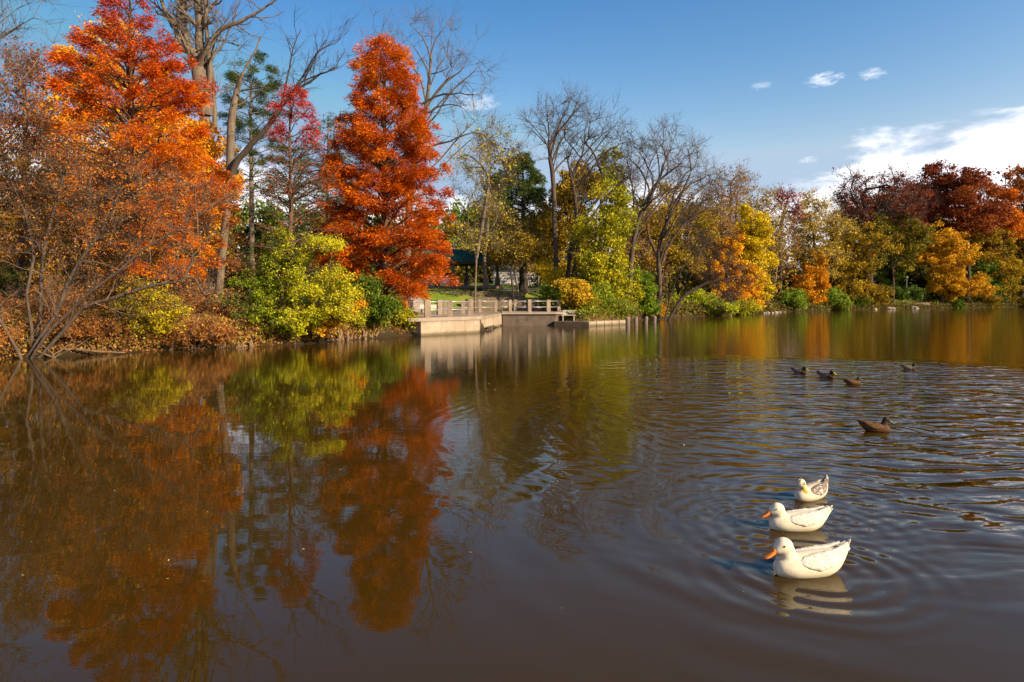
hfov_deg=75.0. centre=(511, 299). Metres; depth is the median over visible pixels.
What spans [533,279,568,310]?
green bush
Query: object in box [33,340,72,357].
driftwood
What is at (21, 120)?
russet oak
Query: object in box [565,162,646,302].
leafy tree
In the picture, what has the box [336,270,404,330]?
green bush
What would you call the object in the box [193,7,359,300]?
dead snag
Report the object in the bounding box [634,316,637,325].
mooring pile
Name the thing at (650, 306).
green bush
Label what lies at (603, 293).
green bush
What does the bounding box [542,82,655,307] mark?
bare tree
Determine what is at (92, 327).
brown brush
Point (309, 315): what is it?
yellow green bush
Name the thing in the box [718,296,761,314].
green bush
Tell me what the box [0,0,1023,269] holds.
sky
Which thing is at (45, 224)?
bronze tree
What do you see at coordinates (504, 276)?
cream building
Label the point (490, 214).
park tree
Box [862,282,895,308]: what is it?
green bush
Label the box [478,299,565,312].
railing
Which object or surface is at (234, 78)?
pine
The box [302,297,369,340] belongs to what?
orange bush
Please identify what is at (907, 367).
duck
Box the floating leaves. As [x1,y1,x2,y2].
[21,344,1018,608]
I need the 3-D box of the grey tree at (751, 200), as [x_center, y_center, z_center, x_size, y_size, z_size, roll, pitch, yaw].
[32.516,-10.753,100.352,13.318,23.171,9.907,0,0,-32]
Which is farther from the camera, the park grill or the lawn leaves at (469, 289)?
the lawn leaves at (469, 289)
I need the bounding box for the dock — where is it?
[403,311,563,335]
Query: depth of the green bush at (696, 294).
80.27 m
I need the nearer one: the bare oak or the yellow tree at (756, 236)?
the yellow tree at (756, 236)
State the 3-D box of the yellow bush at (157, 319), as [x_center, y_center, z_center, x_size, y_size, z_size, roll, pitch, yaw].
[-14.263,0.298,26.397,3.357,2.843,2.649,0,0,0]
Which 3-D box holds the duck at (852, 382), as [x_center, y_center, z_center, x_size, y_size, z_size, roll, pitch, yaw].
[7.971,1.917,15.600,0.486,0.224,0.195,0,0,5]
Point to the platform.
(590, 323)
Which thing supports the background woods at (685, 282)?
on the ground at (436, 296)
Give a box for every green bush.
[217,221,371,343]
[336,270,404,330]
[351,314,391,328]
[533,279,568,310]
[574,293,640,316]
[587,280,620,309]
[625,266,664,316]
[672,288,739,315]
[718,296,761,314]
[771,288,810,309]
[818,283,853,309]
[848,289,874,308]
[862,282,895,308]
[887,284,927,301]
[944,294,965,307]
[975,286,1003,306]
[1004,293,1023,305]
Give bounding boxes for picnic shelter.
[419,248,502,288]
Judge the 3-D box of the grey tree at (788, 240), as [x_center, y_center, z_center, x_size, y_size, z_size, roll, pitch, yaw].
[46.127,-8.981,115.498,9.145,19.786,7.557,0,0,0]
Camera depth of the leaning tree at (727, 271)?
61.87 m
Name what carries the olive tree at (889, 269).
on the ground at (436, 296)
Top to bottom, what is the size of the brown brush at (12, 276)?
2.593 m
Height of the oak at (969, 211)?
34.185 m
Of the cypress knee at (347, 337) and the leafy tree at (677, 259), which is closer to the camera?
the cypress knee at (347, 337)
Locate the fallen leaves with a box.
[0,296,406,358]
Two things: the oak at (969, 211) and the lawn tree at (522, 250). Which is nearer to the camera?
the lawn tree at (522, 250)
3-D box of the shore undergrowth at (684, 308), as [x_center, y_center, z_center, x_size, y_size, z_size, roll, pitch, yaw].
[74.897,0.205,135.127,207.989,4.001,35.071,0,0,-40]
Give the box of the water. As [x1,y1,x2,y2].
[0,307,1023,681]
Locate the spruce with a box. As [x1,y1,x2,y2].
[466,150,552,292]
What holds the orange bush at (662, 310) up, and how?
on the ground at (436, 296)
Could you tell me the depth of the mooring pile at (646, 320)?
52.39 m
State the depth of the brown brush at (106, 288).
29.55 m
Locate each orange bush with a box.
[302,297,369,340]
[660,304,666,316]
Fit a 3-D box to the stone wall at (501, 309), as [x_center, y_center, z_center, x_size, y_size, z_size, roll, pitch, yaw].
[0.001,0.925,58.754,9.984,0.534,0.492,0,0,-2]
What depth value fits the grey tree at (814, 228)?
131.61 m
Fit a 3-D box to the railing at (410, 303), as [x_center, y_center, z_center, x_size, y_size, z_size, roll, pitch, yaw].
[-5.990,0.520,41.872,2.376,1.009,1.695,0,0,-28]
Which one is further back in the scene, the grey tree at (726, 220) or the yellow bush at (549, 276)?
the grey tree at (726, 220)
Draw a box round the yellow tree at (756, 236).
[711,198,779,309]
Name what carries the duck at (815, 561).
on the water
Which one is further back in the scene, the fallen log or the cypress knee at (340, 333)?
the cypress knee at (340, 333)
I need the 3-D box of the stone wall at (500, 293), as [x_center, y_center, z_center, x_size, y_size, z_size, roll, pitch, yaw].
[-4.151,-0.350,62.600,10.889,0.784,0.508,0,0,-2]
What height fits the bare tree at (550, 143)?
21.189 m
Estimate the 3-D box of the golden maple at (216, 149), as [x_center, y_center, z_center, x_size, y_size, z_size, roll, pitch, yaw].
[-22.750,-8.919,40.435,13.692,17.760,11.014,0,0,0]
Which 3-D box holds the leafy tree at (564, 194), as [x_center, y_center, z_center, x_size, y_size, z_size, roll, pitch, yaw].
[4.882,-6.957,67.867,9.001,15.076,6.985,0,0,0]
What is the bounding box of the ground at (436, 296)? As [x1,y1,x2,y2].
[0,282,1023,358]
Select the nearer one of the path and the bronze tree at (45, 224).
the bronze tree at (45, 224)
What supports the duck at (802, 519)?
on the water
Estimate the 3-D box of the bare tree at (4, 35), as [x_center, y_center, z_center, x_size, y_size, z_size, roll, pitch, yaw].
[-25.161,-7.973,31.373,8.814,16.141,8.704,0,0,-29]
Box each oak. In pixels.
[0,28,98,295]
[823,158,945,289]
[829,180,928,284]
[894,159,966,283]
[924,166,1014,302]
[982,163,1023,305]
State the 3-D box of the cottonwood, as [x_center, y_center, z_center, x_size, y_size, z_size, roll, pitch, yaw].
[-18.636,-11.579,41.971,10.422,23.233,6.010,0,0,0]
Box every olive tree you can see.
[816,220,905,301]
[854,208,939,303]
[882,230,935,287]
[950,219,1023,298]
[996,225,1023,292]
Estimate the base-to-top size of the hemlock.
14.730 m
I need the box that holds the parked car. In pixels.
[427,274,457,284]
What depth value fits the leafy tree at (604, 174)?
69.47 m
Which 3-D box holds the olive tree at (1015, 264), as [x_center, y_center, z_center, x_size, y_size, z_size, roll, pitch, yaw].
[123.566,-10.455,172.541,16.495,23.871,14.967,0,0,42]
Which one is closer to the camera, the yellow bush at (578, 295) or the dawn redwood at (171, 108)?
the dawn redwood at (171, 108)
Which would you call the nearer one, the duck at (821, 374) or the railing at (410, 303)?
the duck at (821, 374)
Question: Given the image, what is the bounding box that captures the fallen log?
[49,336,124,353]
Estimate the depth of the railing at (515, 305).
56.88 m
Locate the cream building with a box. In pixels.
[490,263,537,285]
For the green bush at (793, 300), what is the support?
on the ground at (436, 296)
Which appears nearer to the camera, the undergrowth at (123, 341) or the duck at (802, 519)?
the duck at (802, 519)
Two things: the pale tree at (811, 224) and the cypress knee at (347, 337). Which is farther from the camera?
the pale tree at (811, 224)
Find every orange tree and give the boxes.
[692,226,767,307]
[791,250,830,302]
[981,187,1023,288]
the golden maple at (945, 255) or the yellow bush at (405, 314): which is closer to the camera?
the yellow bush at (405, 314)
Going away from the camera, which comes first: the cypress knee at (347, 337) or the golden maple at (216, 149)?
the cypress knee at (347, 337)
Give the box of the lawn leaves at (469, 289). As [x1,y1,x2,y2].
[240,284,544,306]
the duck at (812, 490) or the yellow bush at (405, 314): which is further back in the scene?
the yellow bush at (405, 314)
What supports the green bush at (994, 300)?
on the ground at (436, 296)
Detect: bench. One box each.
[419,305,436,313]
[560,310,575,320]
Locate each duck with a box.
[760,502,832,531]
[763,537,850,578]
[790,366,808,373]
[794,475,828,501]
[816,370,836,377]
[842,377,862,384]
[857,416,894,432]
[900,363,917,369]
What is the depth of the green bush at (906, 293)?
144.93 m
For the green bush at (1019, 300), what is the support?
on the ground at (436, 296)
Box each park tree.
[435,116,530,311]
[467,107,532,290]
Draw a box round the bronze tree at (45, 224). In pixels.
[0,140,223,290]
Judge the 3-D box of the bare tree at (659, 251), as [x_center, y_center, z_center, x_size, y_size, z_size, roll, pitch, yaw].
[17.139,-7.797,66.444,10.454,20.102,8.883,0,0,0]
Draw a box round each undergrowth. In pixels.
[0,291,406,357]
[489,282,1023,318]
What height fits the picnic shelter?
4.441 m
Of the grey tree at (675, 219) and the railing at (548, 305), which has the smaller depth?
the railing at (548, 305)
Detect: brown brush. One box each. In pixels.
[0,251,86,297]
[0,285,113,318]
[0,302,29,358]
[16,298,137,343]
[29,267,141,312]
[132,308,248,349]
[168,276,243,322]
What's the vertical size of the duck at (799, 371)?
0.237 m
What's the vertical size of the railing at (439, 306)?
1.019 m
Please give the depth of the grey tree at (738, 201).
97.66 m
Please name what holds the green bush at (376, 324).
on the ground at (436, 296)
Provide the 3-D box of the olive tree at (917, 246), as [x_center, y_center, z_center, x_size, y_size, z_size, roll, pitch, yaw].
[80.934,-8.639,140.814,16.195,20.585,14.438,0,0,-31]
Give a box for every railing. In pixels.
[402,300,423,310]
[424,299,472,317]
[437,300,478,314]
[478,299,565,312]
[514,300,545,310]
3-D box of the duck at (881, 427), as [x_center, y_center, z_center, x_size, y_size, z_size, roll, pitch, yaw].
[5.505,1.901,10.099,0.539,0.264,0.217,0,0,12]
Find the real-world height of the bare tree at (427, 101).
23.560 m
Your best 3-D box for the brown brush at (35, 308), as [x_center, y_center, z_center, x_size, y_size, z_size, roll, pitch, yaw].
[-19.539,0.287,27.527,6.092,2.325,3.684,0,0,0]
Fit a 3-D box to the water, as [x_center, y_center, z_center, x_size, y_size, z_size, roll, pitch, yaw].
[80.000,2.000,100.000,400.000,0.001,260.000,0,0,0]
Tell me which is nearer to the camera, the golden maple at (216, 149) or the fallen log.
the fallen log
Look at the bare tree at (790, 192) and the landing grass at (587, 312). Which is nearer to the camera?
the landing grass at (587, 312)
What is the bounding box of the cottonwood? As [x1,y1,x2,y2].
[147,0,286,296]
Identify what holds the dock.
on the ground at (436, 296)
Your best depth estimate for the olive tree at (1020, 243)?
178.09 m
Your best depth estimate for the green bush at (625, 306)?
53.96 m
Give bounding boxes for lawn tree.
[470,223,556,300]
[489,207,552,290]
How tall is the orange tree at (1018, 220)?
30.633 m
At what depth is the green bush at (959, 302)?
153.51 m
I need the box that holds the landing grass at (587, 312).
[561,309,629,320]
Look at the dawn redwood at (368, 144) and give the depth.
36.50 m
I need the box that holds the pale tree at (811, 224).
[786,187,862,296]
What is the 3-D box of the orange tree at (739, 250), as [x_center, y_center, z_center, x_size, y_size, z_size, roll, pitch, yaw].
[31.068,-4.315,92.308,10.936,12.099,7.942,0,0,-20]
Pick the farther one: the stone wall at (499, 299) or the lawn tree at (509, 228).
the lawn tree at (509, 228)
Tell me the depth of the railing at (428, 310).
38.44 m
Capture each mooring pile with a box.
[625,317,629,325]
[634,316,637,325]
[644,316,647,324]
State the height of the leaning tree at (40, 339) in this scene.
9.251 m
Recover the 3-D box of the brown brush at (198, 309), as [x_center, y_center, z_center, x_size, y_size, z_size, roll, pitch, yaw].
[-14.076,0.104,30.009,3.739,2.580,3.437,0,0,-43]
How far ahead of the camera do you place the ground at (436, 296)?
36.19 m
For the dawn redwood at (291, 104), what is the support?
on the ground at (436, 296)
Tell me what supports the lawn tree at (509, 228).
on the ground at (436, 296)
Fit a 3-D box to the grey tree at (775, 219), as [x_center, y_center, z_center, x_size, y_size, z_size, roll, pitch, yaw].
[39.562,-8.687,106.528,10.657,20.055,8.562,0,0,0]
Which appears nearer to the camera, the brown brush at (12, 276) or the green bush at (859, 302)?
the brown brush at (12, 276)
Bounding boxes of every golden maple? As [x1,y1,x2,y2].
[14,4,251,292]
[905,217,1000,302]
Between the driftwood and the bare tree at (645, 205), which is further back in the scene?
the bare tree at (645, 205)
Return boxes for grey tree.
[638,175,705,293]
[684,170,744,287]
[692,157,776,286]
[716,160,757,236]
[734,186,795,300]
[761,199,804,290]
[783,199,841,258]
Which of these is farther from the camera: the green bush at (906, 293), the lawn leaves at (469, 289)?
the green bush at (906, 293)
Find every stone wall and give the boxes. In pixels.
[426,291,525,296]
[455,307,568,311]
[465,302,556,308]
[468,297,539,302]
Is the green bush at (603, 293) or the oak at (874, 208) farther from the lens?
the oak at (874, 208)
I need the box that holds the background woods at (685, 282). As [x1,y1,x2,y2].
[0,148,1023,309]
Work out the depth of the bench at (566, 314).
51.58 m
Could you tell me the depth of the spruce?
72.95 m
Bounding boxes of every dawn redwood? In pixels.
[39,0,244,296]
[225,82,363,336]
[307,32,460,307]
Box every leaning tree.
[0,110,276,358]
[664,224,765,320]
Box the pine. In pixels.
[217,50,294,292]
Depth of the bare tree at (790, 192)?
111.72 m
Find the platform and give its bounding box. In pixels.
[553,320,625,325]
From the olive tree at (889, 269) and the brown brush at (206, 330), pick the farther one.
the olive tree at (889, 269)
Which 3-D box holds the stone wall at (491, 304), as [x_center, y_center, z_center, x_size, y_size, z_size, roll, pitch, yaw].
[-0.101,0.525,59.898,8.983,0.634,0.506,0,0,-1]
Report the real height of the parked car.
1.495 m
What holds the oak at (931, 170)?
on the ground at (436, 296)
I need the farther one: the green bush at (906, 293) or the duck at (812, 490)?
the green bush at (906, 293)
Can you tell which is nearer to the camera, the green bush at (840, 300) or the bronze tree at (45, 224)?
the bronze tree at (45, 224)
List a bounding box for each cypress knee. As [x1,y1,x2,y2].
[337,329,342,340]
[341,330,349,340]
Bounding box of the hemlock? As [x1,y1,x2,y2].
[260,111,360,297]
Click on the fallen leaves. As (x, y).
(148, 348)
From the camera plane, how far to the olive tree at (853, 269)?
128.85 m
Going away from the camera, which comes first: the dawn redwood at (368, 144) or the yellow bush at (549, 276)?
the dawn redwood at (368, 144)
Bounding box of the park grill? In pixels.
[200,277,214,299]
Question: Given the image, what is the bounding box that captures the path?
[388,294,423,312]
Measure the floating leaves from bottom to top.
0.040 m
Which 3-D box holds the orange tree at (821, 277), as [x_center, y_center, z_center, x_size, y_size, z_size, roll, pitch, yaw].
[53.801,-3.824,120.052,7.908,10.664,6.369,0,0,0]
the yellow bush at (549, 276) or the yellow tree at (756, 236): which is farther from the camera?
the yellow tree at (756, 236)
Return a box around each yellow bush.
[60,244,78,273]
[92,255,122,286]
[103,274,195,338]
[381,301,419,334]
[529,256,576,284]
[546,277,602,309]
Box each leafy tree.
[516,159,602,282]
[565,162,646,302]
[568,145,645,253]
[623,182,731,297]
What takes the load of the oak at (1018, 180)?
on the ground at (436, 296)
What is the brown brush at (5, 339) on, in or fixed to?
on the ground at (436, 296)
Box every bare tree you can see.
[0,0,75,122]
[304,0,519,299]
[512,79,605,280]
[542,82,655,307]
[592,110,705,299]
[638,126,743,319]
[764,182,810,293]
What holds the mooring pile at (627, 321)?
in the water
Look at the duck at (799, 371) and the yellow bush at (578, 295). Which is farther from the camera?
the yellow bush at (578, 295)
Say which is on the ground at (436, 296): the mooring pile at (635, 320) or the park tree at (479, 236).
the park tree at (479, 236)

